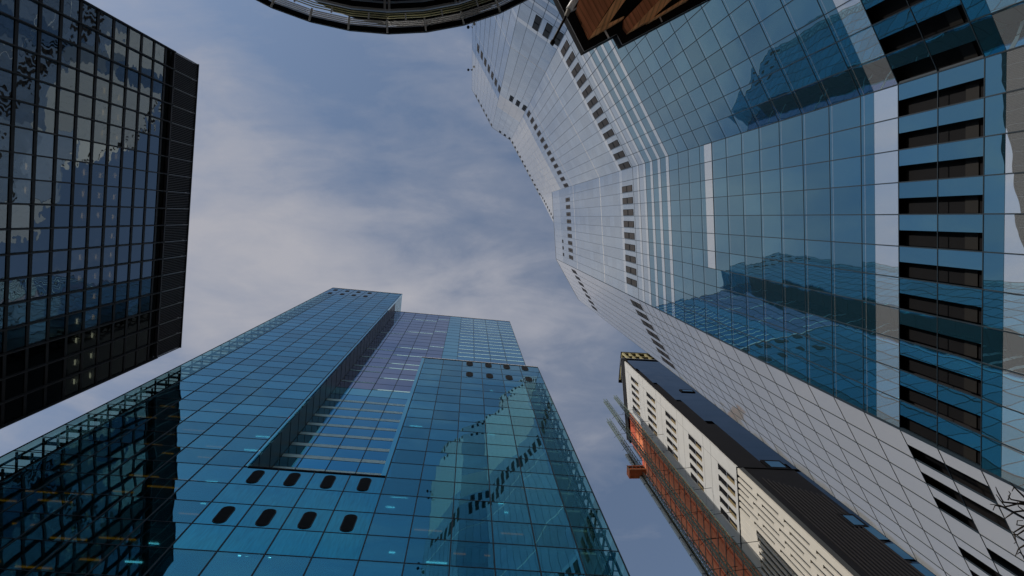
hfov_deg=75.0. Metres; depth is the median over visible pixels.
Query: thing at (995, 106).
window pane
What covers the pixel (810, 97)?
window pane
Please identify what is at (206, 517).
window pane
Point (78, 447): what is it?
window pane
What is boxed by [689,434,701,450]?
slot window
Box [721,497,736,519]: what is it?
slot window
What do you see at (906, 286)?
window pane
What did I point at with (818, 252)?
window pane
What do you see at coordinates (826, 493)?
window pane
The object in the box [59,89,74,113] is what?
window pane
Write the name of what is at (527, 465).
window pane
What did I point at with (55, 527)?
window pane
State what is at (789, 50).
window pane
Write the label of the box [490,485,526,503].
window pane
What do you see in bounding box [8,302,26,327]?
window pane
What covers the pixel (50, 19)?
window pane
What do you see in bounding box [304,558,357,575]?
window pane
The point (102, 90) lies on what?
window pane
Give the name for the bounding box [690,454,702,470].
slot window
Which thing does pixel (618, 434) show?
scaffold mast
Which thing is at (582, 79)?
window
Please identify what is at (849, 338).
window pane
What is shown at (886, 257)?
window pane
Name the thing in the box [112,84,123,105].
window pane
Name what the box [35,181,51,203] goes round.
window pane
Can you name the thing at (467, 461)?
window pane
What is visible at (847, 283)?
window pane
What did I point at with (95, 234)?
window pane
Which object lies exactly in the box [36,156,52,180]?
window pane
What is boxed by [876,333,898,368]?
window pane
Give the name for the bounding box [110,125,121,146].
window pane
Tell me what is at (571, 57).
window
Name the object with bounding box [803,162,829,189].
window pane
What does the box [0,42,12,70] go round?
window pane
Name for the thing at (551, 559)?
window pane
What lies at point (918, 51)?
window pane
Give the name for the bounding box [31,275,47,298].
window pane
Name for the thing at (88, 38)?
window pane
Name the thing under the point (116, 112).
window pane
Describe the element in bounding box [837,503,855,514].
window pane
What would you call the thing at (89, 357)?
window pane
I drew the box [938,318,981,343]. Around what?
window pane
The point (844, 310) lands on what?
window pane
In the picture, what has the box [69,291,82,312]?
window pane
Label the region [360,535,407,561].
window pane
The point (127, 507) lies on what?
window pane
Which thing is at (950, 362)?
window pane
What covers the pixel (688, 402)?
window pane
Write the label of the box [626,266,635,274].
window
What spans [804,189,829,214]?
window pane
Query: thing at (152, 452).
window pane
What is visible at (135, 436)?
window pane
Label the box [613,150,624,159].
window
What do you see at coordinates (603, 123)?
window
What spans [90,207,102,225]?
window pane
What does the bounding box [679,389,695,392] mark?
window
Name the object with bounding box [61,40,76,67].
window pane
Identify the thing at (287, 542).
window pane
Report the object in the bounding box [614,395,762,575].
scaffold mast
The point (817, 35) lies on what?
window pane
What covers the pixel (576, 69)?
window
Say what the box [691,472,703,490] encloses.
slot window
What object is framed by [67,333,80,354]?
window pane
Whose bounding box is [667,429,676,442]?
slot window
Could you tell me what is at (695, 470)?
slot window
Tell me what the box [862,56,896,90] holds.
window pane
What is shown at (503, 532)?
window pane
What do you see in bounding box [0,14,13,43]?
window pane
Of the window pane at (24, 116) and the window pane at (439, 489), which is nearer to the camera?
the window pane at (439, 489)
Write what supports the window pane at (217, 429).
in the glass tower at (333, 431)
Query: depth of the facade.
67.98 m
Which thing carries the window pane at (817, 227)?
in the faceted tower at (791, 232)
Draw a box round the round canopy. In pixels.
[256,0,526,34]
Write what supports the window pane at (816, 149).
in the faceted tower at (791, 232)
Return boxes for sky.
[0,0,712,575]
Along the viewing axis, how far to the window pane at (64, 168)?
77.56 m
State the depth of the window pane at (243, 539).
46.01 m
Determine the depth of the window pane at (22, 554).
41.75 m
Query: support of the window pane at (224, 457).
in the glass tower at (333, 431)
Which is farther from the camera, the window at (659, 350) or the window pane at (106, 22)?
the window at (659, 350)
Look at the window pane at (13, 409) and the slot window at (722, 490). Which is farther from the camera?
the slot window at (722, 490)
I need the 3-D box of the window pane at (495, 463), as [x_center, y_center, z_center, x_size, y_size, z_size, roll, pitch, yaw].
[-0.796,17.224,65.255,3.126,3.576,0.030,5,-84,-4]
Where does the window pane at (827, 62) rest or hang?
in the faceted tower at (791, 232)
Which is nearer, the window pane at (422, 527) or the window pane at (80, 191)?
the window pane at (422, 527)
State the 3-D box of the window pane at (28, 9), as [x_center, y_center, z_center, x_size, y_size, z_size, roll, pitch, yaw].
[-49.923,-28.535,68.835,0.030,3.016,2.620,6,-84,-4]
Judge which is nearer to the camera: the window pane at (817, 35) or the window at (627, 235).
the window pane at (817, 35)
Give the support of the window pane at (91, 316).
in the office tower at (98, 107)
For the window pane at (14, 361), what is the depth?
72.49 m
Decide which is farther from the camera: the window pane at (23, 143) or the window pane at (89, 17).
the window pane at (89, 17)
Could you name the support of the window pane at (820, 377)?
in the faceted tower at (791, 232)
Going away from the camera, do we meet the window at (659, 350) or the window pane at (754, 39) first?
the window pane at (754, 39)
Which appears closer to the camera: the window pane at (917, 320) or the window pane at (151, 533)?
the window pane at (917, 320)
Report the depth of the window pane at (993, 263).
32.57 m
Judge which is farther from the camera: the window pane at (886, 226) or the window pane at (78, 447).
the window pane at (78, 447)
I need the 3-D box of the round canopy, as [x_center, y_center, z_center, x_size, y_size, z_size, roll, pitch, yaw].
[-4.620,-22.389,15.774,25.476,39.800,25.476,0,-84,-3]
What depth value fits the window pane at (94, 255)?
85.78 m
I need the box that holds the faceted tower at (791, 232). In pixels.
[467,0,1023,575]
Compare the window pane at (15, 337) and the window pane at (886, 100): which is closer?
the window pane at (886, 100)
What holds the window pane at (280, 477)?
in the glass tower at (333, 431)
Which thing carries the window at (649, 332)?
in the faceted tower at (791, 232)
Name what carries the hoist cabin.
hanging from the scaffold mast at (618, 434)
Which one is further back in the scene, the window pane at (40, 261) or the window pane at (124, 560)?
the window pane at (40, 261)
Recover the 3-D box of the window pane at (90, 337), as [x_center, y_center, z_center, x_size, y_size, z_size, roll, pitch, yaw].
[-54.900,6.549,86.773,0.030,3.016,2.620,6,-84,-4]
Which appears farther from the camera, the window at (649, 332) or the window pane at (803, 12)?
the window at (649, 332)
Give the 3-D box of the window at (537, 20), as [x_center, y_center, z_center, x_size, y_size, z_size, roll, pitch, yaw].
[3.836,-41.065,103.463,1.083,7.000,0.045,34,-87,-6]
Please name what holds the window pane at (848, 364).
in the faceted tower at (791, 232)
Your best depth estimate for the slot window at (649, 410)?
152.50 m
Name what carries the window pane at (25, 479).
in the glass tower at (333, 431)
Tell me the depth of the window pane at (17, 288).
71.71 m
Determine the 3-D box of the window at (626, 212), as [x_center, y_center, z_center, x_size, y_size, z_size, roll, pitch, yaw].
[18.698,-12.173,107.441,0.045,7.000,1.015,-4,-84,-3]
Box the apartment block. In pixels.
[618,352,934,575]
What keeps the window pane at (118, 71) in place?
in the office tower at (98, 107)
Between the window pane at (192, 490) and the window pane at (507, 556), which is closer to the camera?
the window pane at (507, 556)
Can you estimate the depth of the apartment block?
105.18 m
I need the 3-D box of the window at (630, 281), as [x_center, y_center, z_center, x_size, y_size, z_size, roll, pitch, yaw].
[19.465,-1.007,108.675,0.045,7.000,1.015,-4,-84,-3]
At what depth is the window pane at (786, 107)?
51.55 m
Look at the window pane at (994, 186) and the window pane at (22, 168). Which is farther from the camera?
the window pane at (22, 168)
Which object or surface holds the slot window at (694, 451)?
in the apartment block
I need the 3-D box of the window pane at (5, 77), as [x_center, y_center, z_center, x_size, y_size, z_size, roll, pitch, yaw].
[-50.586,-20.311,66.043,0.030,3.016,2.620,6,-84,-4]
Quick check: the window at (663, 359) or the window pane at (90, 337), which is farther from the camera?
the window at (663, 359)
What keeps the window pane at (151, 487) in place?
in the glass tower at (333, 431)
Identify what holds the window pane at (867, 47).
in the faceted tower at (791, 232)
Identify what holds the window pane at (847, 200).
in the faceted tower at (791, 232)
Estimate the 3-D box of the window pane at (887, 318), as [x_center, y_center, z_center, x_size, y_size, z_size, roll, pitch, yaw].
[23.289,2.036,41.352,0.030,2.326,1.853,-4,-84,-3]
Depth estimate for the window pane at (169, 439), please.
63.01 m
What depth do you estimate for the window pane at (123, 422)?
66.16 m
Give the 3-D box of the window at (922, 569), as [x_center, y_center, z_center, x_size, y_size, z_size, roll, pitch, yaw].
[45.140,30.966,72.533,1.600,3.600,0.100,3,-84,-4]
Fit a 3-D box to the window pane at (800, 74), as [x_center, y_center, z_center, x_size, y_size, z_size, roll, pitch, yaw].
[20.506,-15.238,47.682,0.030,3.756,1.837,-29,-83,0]
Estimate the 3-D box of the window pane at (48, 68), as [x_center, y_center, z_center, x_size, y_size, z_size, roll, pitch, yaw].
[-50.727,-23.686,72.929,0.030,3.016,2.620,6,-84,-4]
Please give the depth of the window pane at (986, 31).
31.31 m
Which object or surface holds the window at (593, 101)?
in the faceted tower at (791, 232)
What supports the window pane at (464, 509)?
in the glass tower at (333, 431)
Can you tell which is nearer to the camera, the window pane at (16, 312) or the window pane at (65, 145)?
the window pane at (16, 312)
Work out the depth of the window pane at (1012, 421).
32.09 m
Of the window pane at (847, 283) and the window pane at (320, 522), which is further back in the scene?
the window pane at (320, 522)
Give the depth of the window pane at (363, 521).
50.06 m
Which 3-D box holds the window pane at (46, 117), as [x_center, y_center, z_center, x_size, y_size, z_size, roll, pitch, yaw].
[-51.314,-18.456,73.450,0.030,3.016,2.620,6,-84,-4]
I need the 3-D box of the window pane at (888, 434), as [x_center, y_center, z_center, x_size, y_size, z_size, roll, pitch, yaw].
[24.219,9.401,42.913,0.030,3.756,2.136,-29,-83,0]
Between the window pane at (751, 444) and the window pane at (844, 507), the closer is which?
the window pane at (844, 507)
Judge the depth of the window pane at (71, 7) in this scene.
75.91 m
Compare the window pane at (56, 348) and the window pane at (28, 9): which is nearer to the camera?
the window pane at (28, 9)
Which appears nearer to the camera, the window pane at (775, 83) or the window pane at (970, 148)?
the window pane at (970, 148)
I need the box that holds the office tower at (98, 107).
[0,0,198,428]
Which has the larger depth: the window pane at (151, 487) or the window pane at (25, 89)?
the window pane at (25, 89)
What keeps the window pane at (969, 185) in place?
in the faceted tower at (791, 232)
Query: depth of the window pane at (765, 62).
51.10 m
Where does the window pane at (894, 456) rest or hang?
in the faceted tower at (791, 232)
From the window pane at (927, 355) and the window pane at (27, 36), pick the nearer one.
the window pane at (927, 355)
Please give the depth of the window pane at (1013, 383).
31.89 m
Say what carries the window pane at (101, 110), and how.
in the office tower at (98, 107)
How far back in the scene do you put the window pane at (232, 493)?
52.95 m
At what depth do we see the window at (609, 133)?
105.52 m
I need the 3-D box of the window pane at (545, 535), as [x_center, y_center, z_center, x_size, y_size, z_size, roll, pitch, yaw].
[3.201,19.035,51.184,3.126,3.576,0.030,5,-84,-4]
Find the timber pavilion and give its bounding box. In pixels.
[553,0,709,55]
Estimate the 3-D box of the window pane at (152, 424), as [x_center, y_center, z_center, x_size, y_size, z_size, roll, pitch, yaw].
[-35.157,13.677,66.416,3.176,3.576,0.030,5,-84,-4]
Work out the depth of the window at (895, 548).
76.95 m
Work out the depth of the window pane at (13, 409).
73.02 m
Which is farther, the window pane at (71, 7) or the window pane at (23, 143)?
the window pane at (71, 7)
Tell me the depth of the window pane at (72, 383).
83.76 m
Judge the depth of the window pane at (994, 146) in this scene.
31.95 m
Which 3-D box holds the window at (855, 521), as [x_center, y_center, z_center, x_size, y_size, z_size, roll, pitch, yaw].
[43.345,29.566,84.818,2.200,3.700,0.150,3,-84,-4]
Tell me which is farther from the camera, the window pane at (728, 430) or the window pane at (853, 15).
the window pane at (728, 430)
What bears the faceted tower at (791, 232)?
on the ground
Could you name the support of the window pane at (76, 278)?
in the office tower at (98, 107)
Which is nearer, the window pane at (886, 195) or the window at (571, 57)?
the window pane at (886, 195)
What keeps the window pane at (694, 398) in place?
in the apartment block
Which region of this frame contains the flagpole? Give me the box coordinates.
[550,0,577,45]
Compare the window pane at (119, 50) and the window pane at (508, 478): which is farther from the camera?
the window pane at (119, 50)
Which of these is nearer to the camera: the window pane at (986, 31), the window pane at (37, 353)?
the window pane at (986, 31)
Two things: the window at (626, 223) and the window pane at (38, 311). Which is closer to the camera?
the window pane at (38, 311)
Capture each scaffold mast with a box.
[603,399,759,575]
[607,418,736,575]
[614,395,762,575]
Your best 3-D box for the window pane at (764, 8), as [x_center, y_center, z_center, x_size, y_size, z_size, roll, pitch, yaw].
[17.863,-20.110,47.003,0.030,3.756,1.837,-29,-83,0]
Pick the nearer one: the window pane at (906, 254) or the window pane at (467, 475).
the window pane at (906, 254)
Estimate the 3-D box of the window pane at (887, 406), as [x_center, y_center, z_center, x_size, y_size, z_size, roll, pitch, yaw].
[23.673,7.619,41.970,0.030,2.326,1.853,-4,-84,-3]
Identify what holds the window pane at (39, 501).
in the glass tower at (333, 431)
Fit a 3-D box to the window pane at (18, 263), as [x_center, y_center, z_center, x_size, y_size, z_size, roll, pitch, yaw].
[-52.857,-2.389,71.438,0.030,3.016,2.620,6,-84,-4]
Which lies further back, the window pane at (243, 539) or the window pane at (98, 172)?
the window pane at (98, 172)
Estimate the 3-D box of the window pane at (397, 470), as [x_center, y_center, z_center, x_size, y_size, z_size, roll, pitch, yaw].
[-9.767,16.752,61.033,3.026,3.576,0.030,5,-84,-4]
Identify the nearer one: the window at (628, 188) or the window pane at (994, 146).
the window pane at (994, 146)
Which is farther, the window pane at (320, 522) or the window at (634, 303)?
the window at (634, 303)
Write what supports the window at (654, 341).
in the faceted tower at (791, 232)
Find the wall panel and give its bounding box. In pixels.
[967,508,1023,560]
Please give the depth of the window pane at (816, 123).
48.02 m
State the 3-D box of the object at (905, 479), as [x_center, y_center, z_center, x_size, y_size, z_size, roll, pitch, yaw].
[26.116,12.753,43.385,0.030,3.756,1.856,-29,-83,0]
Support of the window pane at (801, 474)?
in the apartment block
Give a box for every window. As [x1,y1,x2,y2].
[532,15,541,30]
[542,23,552,38]
[555,31,563,45]
[561,40,569,56]
[566,51,574,66]
[571,63,580,76]
[576,74,586,87]
[582,85,591,98]
[587,96,597,108]
[592,107,603,118]
[598,118,608,128]
[603,129,614,139]
[608,140,619,149]
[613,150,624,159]
[618,161,630,169]
[622,185,631,192]
[622,197,632,203]
[623,209,633,215]
[624,221,633,227]
[624,232,634,239]
[625,243,634,250]
[625,255,635,262]
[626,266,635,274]
[626,277,636,286]
[630,299,643,310]
[635,309,648,320]
[641,319,653,329]
[646,329,659,340]
[648,401,655,411]
[648,408,655,419]
[651,338,664,350]
[656,347,669,359]
[661,356,674,368]
[666,411,675,424]
[667,421,675,433]
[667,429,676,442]
[668,438,677,451]
[668,446,677,459]
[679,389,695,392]
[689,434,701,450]
[690,445,701,460]
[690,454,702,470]
[691,464,702,480]
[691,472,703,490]
[719,464,734,484]
[719,475,734,495]
[720,486,735,507]
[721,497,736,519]
[721,507,736,529]
[760,460,789,468]
[836,513,868,527]
[864,526,888,539]
[885,543,913,559]
[910,563,934,575]
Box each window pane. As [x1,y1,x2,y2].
[0,0,14,16]
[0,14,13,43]
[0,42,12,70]
[0,70,11,97]
[0,97,10,124]
[0,124,9,150]
[0,469,63,489]
[0,511,49,537]
[0,539,65,569]
[4,397,22,423]
[5,373,23,399]
[6,350,24,375]
[6,490,78,513]
[7,326,25,351]
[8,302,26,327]
[9,254,28,277]
[9,278,27,302]
[10,230,29,252]
[11,205,30,227]
[12,179,30,202]
[13,153,31,178]
[14,127,32,153]
[15,101,33,128]
[16,75,34,103]
[17,49,35,77]
[18,22,36,52]
[19,0,38,26]
[19,514,96,540]
[26,389,42,413]
[26,454,88,470]
[27,366,43,391]
[28,344,44,368]
[29,321,45,345]
[30,298,46,321]
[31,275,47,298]
[32,252,48,274]
[33,229,49,251]
[34,205,50,227]
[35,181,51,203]
[35,542,116,573]
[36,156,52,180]
[37,132,53,156]
[38,107,54,132]
[39,82,55,108]
[39,472,104,492]
[40,57,56,84]
[41,32,57,60]
[42,6,59,35]
[46,381,61,405]
[47,360,62,383]
[48,338,63,361]
[49,316,64,339]
[50,295,65,317]
[51,273,66,294]
[52,251,67,272]
[53,229,68,249]
[53,493,122,516]
[54,206,69,226]
[55,183,70,204]
[55,440,111,455]
[56,159,71,181]
[57,136,72,159]
[58,112,73,136]
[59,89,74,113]
[60,65,75,90]
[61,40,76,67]
[62,16,78,44]
[63,0,79,20]
[65,374,78,396]
[66,354,79,375]
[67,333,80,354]
[67,456,127,473]
[68,312,81,333]
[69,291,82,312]
[70,271,83,291]
[71,249,84,269]
[71,518,143,543]
[72,228,85,248]
[73,206,86,226]
[74,184,87,204]
[75,162,89,183]
[76,140,90,161]
[77,117,91,140]
[78,94,92,118]
[79,72,93,96]
[79,427,130,441]
[80,49,94,73]
[81,26,95,51]
[82,2,96,28]
[82,368,94,389]
[83,348,95,369]
[83,475,145,495]
[84,328,96,349]
[85,308,97,328]
[86,288,98,308]
[87,268,99,287]
[88,248,100,267]
[89,228,101,246]
[89,545,167,575]
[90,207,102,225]
[91,186,103,205]
[92,164,104,184]
[93,143,105,164]
[93,442,146,457]
[94,121,106,143]
[95,100,108,122]
[96,78,109,101]
[97,56,110,79]
[98,34,111,58]
[99,12,112,36]
[100,496,166,519]
[101,416,149,428]
[108,459,165,476]
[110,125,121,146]
[111,105,122,125]
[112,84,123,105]
[113,63,124,85]
[114,42,125,64]
[115,21,126,44]
[115,430,165,443]
[120,521,190,547]
[126,478,185,497]
[131,445,183,460]
[136,419,181,431]
[145,549,215,575]
[147,499,209,522]
[150,462,203,479]
[151,432,198,446]
[169,421,213,433]
[170,448,219,463]
[170,481,226,500]
[170,524,234,550]
[187,435,233,449]
[190,465,241,482]
[193,502,250,525]
[200,552,263,575]
[203,424,244,436]
[207,450,254,466]
[212,484,265,503]
[219,527,278,553]
[222,437,266,451]
[230,467,277,485]
[236,426,277,438]
[237,505,291,528]
[253,555,310,575]
[254,486,303,506]
[266,529,322,556]
[268,470,313,487]
[281,508,332,530]
[295,489,341,509]
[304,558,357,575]
[306,472,349,490]
[313,532,365,559]
[325,511,372,533]
[335,492,379,511]
[344,475,384,492]
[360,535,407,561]
[368,513,412,536]
[375,494,415,514]
[381,477,419,495]
[387,463,422,478]
[392,449,424,463]
[405,538,449,564]
[410,516,451,539]
[414,497,452,517]
[418,480,453,498]
[421,465,454,481]
[424,452,455,466]
[450,541,493,567]
[452,519,492,542]
[453,499,490,519]
[454,482,489,500]
[455,467,488,483]
[456,454,487,468]
[488,456,520,471]
[489,470,523,486]
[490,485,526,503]
[491,502,530,522]
[492,521,534,544]
[494,543,539,570]
[519,459,552,473]
[522,472,557,488]
[525,487,562,505]
[528,504,569,525]
[532,524,576,547]
[537,546,584,573]
[626,359,801,472]
[666,391,703,396]
[671,395,708,400]
[681,400,714,405]
[687,405,721,410]
[693,410,728,416]
[698,415,735,421]
[712,421,743,427]
[720,427,752,434]
[727,433,760,440]
[729,1,758,35]
[735,440,769,447]
[739,24,768,56]
[743,447,779,455]
[749,0,782,21]
[749,47,779,78]
[753,455,789,463]
[760,8,793,44]
[760,70,790,99]
[770,93,800,120]
[771,33,805,67]
[781,58,816,90]
[784,0,822,30]
[792,83,827,113]
[795,16,834,55]
[799,473,813,481]
[802,107,828,138]
[803,134,828,164]
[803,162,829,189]
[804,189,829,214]
[804,215,829,240]
[805,240,830,266]
[805,265,830,292]
[806,289,831,318]
[806,313,831,344]
[807,43,846,80]
[807,337,832,370]
[807,361,832,394]
[810,482,825,491]
[818,70,859,104]
[823,492,840,502]
[829,97,859,132]
[829,127,860,159]
[830,157,860,187]
[830,186,860,213]
[831,215,860,242]
[831,242,861,271]
[832,269,861,299]
[832,295,861,327]
[832,321,862,355]
[833,347,862,382]
[833,372,862,408]
[835,398,875,436]
[837,0,870,35]
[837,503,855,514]
[850,26,883,63]
[855,515,869,525]
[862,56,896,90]
[865,413,912,456]
[873,8,915,39]
[874,85,897,121]
[874,118,897,152]
[875,151,897,183]
[875,183,897,213]
[875,215,897,245]
[875,245,897,276]
[876,275,898,307]
[876,304,898,337]
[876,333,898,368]
[876,362,898,398]
[877,391,898,426]
[879,440,925,482]
[886,41,929,68]
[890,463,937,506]
[898,73,936,100]
[899,109,936,133]
[899,145,936,165]
[899,180,936,197]
[899,215,936,230]
[899,247,936,265]
[899,278,936,298]
[899,309,936,332]
[900,340,936,365]
[900,371,936,398]
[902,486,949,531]
[911,0,960,22]
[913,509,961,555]
[925,23,975,55]
[938,59,983,89]
[938,98,983,125]
[938,138,982,160]
[938,176,982,196]
[938,215,982,232]
[938,249,981,269]
[938,284,981,306]
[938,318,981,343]
[938,351,980,379]
[938,384,980,415]
[938,417,980,450]
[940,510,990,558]
[970,14,1005,56]
[981,436,1001,476]
[982,327,1002,367]
[982,364,1002,404]
[982,400,1001,441]
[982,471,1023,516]
[983,214,1004,252]
[983,253,1003,291]
[983,290,1003,329]
[984,134,1005,174]
[984,175,1004,212]
[985,52,1006,95]
[985,93,1005,135]
[992,2,1023,49]
[1001,444,1023,487]
[1002,370,1023,412]
[1002,407,1023,451]
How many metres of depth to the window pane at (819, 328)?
49.66 m
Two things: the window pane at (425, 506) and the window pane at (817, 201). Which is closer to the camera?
the window pane at (817, 201)
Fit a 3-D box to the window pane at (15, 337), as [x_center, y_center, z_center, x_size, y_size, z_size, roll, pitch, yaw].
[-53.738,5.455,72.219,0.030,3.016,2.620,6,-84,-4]
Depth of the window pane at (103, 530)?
45.34 m
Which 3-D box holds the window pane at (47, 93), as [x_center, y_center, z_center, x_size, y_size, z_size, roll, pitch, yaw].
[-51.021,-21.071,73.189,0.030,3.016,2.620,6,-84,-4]
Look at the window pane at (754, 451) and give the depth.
109.90 m
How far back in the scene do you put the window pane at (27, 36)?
69.08 m
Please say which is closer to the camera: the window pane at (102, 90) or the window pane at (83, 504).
the window pane at (83, 504)
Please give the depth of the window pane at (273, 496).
53.16 m
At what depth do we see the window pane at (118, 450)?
59.21 m
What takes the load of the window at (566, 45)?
in the faceted tower at (791, 232)
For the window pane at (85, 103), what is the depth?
80.34 m
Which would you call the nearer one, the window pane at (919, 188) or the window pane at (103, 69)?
the window pane at (919, 188)
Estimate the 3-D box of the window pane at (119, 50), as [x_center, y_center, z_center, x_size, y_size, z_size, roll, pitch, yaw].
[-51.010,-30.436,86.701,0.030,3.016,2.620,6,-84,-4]
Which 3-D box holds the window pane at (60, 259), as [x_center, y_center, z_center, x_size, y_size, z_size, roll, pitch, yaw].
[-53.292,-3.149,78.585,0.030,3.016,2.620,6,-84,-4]
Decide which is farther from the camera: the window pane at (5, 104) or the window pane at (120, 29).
the window pane at (120, 29)
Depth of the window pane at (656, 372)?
161.76 m
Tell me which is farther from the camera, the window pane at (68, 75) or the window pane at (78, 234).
the window pane at (78, 234)
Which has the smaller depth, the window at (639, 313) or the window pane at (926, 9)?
the window pane at (926, 9)
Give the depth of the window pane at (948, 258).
34.72 m
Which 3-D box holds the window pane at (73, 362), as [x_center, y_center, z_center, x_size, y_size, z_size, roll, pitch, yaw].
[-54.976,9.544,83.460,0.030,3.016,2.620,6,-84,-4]
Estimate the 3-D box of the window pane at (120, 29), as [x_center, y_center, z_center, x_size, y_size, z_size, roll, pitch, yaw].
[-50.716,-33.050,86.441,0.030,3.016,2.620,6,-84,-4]
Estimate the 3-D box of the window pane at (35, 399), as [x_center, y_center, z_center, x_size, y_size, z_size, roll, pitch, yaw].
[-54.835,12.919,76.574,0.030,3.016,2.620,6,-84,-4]
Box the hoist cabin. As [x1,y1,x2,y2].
[627,465,645,478]
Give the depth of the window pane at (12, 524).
45.37 m
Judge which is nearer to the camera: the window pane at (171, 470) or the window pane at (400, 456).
the window pane at (171, 470)
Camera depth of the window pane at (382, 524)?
50.25 m
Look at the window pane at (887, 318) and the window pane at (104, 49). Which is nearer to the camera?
the window pane at (887, 318)
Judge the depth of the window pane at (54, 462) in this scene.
55.42 m
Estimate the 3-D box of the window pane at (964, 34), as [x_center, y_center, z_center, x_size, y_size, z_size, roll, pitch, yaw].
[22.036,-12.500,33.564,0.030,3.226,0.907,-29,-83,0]
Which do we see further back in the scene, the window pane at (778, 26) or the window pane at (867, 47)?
the window pane at (778, 26)
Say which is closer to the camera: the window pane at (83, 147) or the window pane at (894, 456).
the window pane at (894, 456)
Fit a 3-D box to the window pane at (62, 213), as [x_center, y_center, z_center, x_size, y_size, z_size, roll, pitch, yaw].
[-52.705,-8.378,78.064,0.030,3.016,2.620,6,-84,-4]
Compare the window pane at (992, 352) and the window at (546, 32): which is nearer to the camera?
the window pane at (992, 352)
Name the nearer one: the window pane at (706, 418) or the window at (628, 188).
the window at (628, 188)
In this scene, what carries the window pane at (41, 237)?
in the office tower at (98, 107)
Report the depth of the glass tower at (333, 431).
59.48 m
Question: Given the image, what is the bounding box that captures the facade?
[472,0,1023,575]
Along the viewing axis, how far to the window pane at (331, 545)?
46.44 m
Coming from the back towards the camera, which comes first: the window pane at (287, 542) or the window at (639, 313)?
the window at (639, 313)
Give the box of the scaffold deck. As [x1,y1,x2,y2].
[625,454,709,575]
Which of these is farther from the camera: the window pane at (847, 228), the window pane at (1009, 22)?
the window pane at (847, 228)
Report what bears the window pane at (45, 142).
in the office tower at (98, 107)
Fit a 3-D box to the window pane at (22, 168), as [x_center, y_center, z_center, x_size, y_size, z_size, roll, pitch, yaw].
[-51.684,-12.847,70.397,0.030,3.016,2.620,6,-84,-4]
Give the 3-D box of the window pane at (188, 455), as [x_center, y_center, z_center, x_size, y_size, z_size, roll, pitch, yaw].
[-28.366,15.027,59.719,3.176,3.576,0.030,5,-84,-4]
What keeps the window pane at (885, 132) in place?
in the faceted tower at (791, 232)
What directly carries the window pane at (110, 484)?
in the glass tower at (333, 431)
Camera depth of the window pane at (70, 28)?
75.99 m
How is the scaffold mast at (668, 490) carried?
on the ground
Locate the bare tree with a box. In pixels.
[990,482,1023,556]
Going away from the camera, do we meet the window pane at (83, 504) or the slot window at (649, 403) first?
the window pane at (83, 504)
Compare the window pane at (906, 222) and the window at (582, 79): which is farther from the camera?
the window at (582, 79)
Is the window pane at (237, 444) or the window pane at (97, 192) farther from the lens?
the window pane at (97, 192)
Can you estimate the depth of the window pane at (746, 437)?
117.07 m
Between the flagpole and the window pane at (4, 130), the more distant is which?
the window pane at (4, 130)
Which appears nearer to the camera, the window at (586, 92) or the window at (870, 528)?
the window at (870, 528)
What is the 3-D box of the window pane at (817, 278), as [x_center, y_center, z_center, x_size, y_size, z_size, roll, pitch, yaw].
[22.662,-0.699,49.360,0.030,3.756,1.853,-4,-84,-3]
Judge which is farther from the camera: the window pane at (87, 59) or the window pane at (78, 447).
the window pane at (87, 59)
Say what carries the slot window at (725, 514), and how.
in the apartment block
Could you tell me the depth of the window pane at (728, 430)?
120.62 m
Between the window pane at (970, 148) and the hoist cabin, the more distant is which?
the hoist cabin
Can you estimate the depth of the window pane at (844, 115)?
44.29 m
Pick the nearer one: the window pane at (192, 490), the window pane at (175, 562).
the window pane at (175, 562)
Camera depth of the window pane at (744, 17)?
50.65 m
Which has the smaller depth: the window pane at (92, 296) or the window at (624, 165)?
the window pane at (92, 296)
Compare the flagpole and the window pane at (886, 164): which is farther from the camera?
the window pane at (886, 164)
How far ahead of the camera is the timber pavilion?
11.66 m
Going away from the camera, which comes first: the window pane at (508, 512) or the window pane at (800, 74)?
the window pane at (800, 74)
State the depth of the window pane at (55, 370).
79.92 m
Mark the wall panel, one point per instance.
(986, 528)
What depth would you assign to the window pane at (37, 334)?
75.82 m
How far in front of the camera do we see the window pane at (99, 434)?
62.56 m
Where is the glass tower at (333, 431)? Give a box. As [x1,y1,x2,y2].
[0,287,629,575]
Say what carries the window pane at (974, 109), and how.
in the faceted tower at (791, 232)
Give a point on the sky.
(325, 158)
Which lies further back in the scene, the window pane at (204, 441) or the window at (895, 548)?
the window at (895, 548)
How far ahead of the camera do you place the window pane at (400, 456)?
64.57 m
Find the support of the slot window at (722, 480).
in the apartment block
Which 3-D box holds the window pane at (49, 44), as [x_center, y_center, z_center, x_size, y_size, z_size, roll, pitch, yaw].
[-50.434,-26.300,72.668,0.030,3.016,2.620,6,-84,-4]
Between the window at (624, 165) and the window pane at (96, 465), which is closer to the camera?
the window pane at (96, 465)
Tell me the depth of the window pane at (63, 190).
77.86 m
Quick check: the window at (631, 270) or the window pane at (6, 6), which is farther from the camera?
the window at (631, 270)
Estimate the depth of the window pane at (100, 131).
84.20 m
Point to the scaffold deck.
(699, 566)
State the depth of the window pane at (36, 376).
76.33 m
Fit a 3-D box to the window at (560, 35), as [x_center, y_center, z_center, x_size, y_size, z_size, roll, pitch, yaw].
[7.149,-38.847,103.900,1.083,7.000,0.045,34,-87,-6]
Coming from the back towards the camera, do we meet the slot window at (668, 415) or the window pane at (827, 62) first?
the slot window at (668, 415)
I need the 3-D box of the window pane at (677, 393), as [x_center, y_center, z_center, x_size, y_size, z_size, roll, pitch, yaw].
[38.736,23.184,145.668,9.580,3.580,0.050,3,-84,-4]

